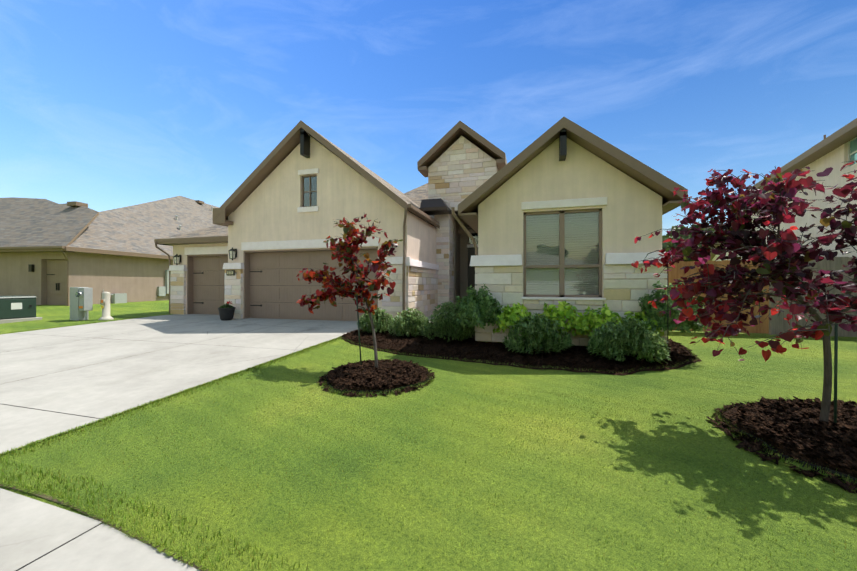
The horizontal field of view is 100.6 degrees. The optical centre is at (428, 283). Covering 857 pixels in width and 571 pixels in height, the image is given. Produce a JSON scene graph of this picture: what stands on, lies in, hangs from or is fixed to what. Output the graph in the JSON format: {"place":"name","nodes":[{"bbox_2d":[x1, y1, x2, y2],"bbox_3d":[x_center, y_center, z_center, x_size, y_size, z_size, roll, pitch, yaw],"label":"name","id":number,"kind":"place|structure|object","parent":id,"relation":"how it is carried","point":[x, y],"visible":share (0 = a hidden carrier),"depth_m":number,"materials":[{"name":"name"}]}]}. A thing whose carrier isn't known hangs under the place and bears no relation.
{"place":"outdoors","nodes":[
{"label":"outdoors","id":0,"kind":"place"},
{"bbox_2d":[0,252,172,305],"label":"neighbour walls","id":1,"kind":"structure","parent":0,"point":[41,277],"depth_m":17.44,"materials":[{"name":"beige paint"}]},
{"bbox_2d":[0,200,212,305],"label":"roof trim","id":2,"kind":"structure","parent":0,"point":[122,297],"depth_m":18.59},
{"bbox_2d":[0,196,219,255],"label":"neighbour roof","id":3,"kind":"structure","parent":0,"point":[27,222],"depth_m":20.07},
{"bbox_2d":[0,314,367,570],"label":"concrete driveway","id":4,"kind":"structure","parent":0,"point":[53,381],"depth_m":5.55,"materials":[{"name":"concrete"}]},
{"bbox_2d":[218,301,234,319],"bbox_3d":[-7.077,0.926,12.475,0.540,0.670,0.540,0,0,16],"label":"planter pot","id":5,"kind":"object","parent":4,"relation":"on","point":[226,311],"visible":1,"depth_m":12.31,"materials":[{"name":"black plastic"}]},
{"bbox_2d":[296,213,402,367],"bbox_3d":[-1.467,0.091,6.250,2.226,2.714,1.224,0,0,16],"label":"small tree","id":6,"kind":"object","parent":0,"point":[324,279],"depth_m":6.10,"materials":[{"name":"red plant"}]},
{"bbox_2d":[187,174,601,320],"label":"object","id":7,"kind":"object","parent":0,"point":[205,278],"visible":0.58,"depth_m":12.63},
{"bbox_2d":[170,136,666,347],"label":"stone walls","id":8,"kind":"structure","parent":0,"point":[616,292],"depth_m":11.38,"materials":[{"name":"beige stone"}]},
{"bbox_2d":[226,270,234,275],"bbox_3d":[-7.133,-0.404,12.822,0.340,0.190,0.045,0,0,16],"label":"house number plaque","id":9,"kind":"object","parent":8,"relation":"attached to","point":[230,272],"visible":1,"depth_m":12.80,"materials":[{"name":"beige stone"}]},
{"bbox_2d":[198,177,598,308],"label":"house interiors","id":10,"kind":"object","parent":8,"relation":"attached to","point":[464,274],"visible":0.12,"depth_m":7.64,"materials":[{"name":"grey glass"}]},
{"bbox_2d":[160,127,670,238],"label":"house roof","id":11,"kind":"structure","parent":8,"relation":"attached to","point":[415,196],"depth_m":14.59,"materials":[{"name":"brown"}]},
{"bbox_2d":[168,168,671,300],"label":"house trim","id":12,"kind":"structure","parent":8,"relation":"attached to","point":[516,260],"depth_m":10.98,"materials":[{"name":"beige stone"}]},
{"bbox_2d":[154,117,687,312],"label":"house fascia gutters","id":13,"kind":"object","parent":8,"relation":"attached to","point":[650,177],"visible":0.73,"depth_m":10.21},
{"bbox_2d":[0,300,856,570],"bbox_3d":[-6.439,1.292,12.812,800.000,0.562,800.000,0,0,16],"label":"lawn","id":14,"kind":"structure","parent":0,"point":[726,376],"depth_m":3.00,"materials":[{"name":"green plant"}]},
{"bbox_2d":[0,296,41,323],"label":"transformer box","id":15,"kind":"object","parent":14,"relation":"on","point":[26,312],"visible":0.96,"depth_m":12.14,"materials":[{"name":"metal"}]},
{"bbox_2d":[11,300,102,309],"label":"utility labels","id":16,"kind":"object","parent":15,"relation":"attached to","point":[16,305],"visible":0.98,"depth_m":12.16,"materials":[{"name":"white paint"}]},
{"bbox_2d":[70,287,92,320],"bbox_3d":[-12.441,0.705,12.692,0.690,1.180,0.430,0,0,16],"label":"meter pedestal","id":17,"kind":"object","parent":14,"relation":"on","point":[81,296],"visible":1,"depth_m":12.62,"materials":[{"name":"grey metal"}]},
{"bbox_2d":[98,292,113,319],"bbox_3d":[-11.777,0.790,12.995,0.420,1.020,0.420,0,0,16],"label":"telecom pedestal","id":18,"kind":"object","parent":14,"relation":"on","point":[105,304],"visible":0.96,"depth_m":12.90,"materials":[{"name":"beige plastic"}]},
{"bbox_2d":[327,367,429,393],"bbox_3d":[-0.752,1.415,5.493,1.578,0.159,1.552,0,0,16],"label":"mulch bed","id":19,"kind":"object","parent":14,"relation":"on","point":[338,387],"visible":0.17,"depth_m":4.87,"materials":[{"name":"brown wood"}]},
{"bbox_2d":[173,134,661,318],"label":"house wall","id":20,"kind":"structure","parent":14,"relation":"on","point":[266,210],"depth_m":11.26,"materials":[{"name":"beige paint"}]},
{"bbox_2d":[173,254,180,264],"bbox_3d":[-10.327,-1.009,14.633,0.200,0.460,0.250,0,0,16],"label":"lantern","id":21,"kind":"object","parent":20,"relation":"attached to","point":[177,259],"visible":1,"depth_m":14.57,"materials":[{"name":"black metal"}]},
{"bbox_2d":[229,247,236,259],"bbox_3d":[-7.070,-1.089,12.863,0.200,0.460,0.250,0,0,16],"label":"lantern","id":22,"kind":"object","parent":20,"relation":"attached to","point":[232,253],"visible":1,"depth_m":12.80,"materials":[{"name":"black metal"}]},
{"bbox_2d":[419,198,451,214],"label":"roof","id":23,"kind":"structure","parent":20,"relation":"attached to","point":[439,206],"depth_m":13.91,"materials":[{"name":"grey metal"}]},
{"bbox_2d":[342,331,701,375],"bbox_3d":[1.574,1.312,8.304,7.825,0.201,4.634,0,0,16],"label":"mulch bed","id":24,"kind":"object","parent":14,"relation":"on","point":[632,370],"visible":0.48,"depth_m":6.16,"materials":[{"name":"brown wood"}]},
{"bbox_2d":[356,301,670,363],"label":"shrubs","id":25,"kind":"object","parent":24,"relation":"on","point":[628,339],"visible":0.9,"depth_m":6.64,"materials":[{"name":"green plant"}]},
{"bbox_2d":[493,301,663,337],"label":"shrubs","id":26,"kind":"object","parent":24,"relation":"on","point":[509,316],"visible":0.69,"depth_m":6.89,"materials":[{"name":"green plant"}]},
{"bbox_2d":[451,280,711,334],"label":"shrubs","id":27,"kind":"object","parent":24,"relation":"on","point":[471,305],"visible":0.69,"depth_m":6.85,"materials":[{"name":"green plant"}]},
{"bbox_2d":[316,326,856,493],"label":"mulch chips","id":28,"kind":"object","parent":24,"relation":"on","point":[841,432],"visible":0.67,"depth_m":4.88,"materials":[{"name":"brown wood"}]},
{"bbox_2d":[323,336,856,483],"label":"bed edge grass","id":29,"kind":"structure","parent":14,"relation":"on","point":[798,465],"depth_m":3.88,"materials":[{"name":"green plant"}]},
{"bbox_2d":[668,260,768,333],"bbox_3d":[6.921,0.311,9.312,3.214,1.840,0.060,0,0,16],"label":"cedar fence","id":30,"kind":"object","parent":14,"relation":"on","point":[676,272],"visible":0.17,"depth_m":9.09,"materials":[{"name":"brown wood"}]},
{"bbox_2d":[720,406,856,480],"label":"tree mulch","id":31,"kind":"object","parent":14,"relation":"on","point":[812,458],"visible":0.19,"depth_m":3.08,"materials":[{"name":"brown wood"}]},
{"bbox_2d":[769,257,856,336],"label":"grey fence","id":32,"kind":"object","parent":14,"relation":"on","point":[778,324],"visible":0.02,"depth_m":8.67,"materials":[{"name":"grey wood"}]},
{"bbox_2d":[0,0,856,235],"label":"sky","id":33,"kind":"structure","parent":0,"point":[105,105],"materials":[{"name":"blue"}]},
{"bbox_2d":[300,128,667,351],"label":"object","id":34,"kind":"object","parent":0,"point":[304,144],"visible":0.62,"depth_m":7.29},
{"bbox_2d":[662,222,723,261],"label":"trees","id":35,"kind":"object","parent":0,"point":[665,245],"visible":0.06,"depth_m":33.93,"materials":[{"name":"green plant"}]},
{"bbox_2d":[631,160,856,423],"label":"tree","id":36,"kind":"object","parent":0,"point":[790,245],"depth_m":3.45,"materials":[{"name":"red plant"}]},
{"bbox_2d":[708,118,856,260],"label":"neighbour roof","id":37,"kind":"structure","parent":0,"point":[838,138],"depth_m":12.32,"materials":[{"name":"brown"}]},
{"bbox_2d":[712,137,856,260],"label":"neighbour walls","id":38,"kind":"structure","parent":0,"point":[834,159],"depth_m":12.51,"materials":[{"name":"beige paint"}]}
]}

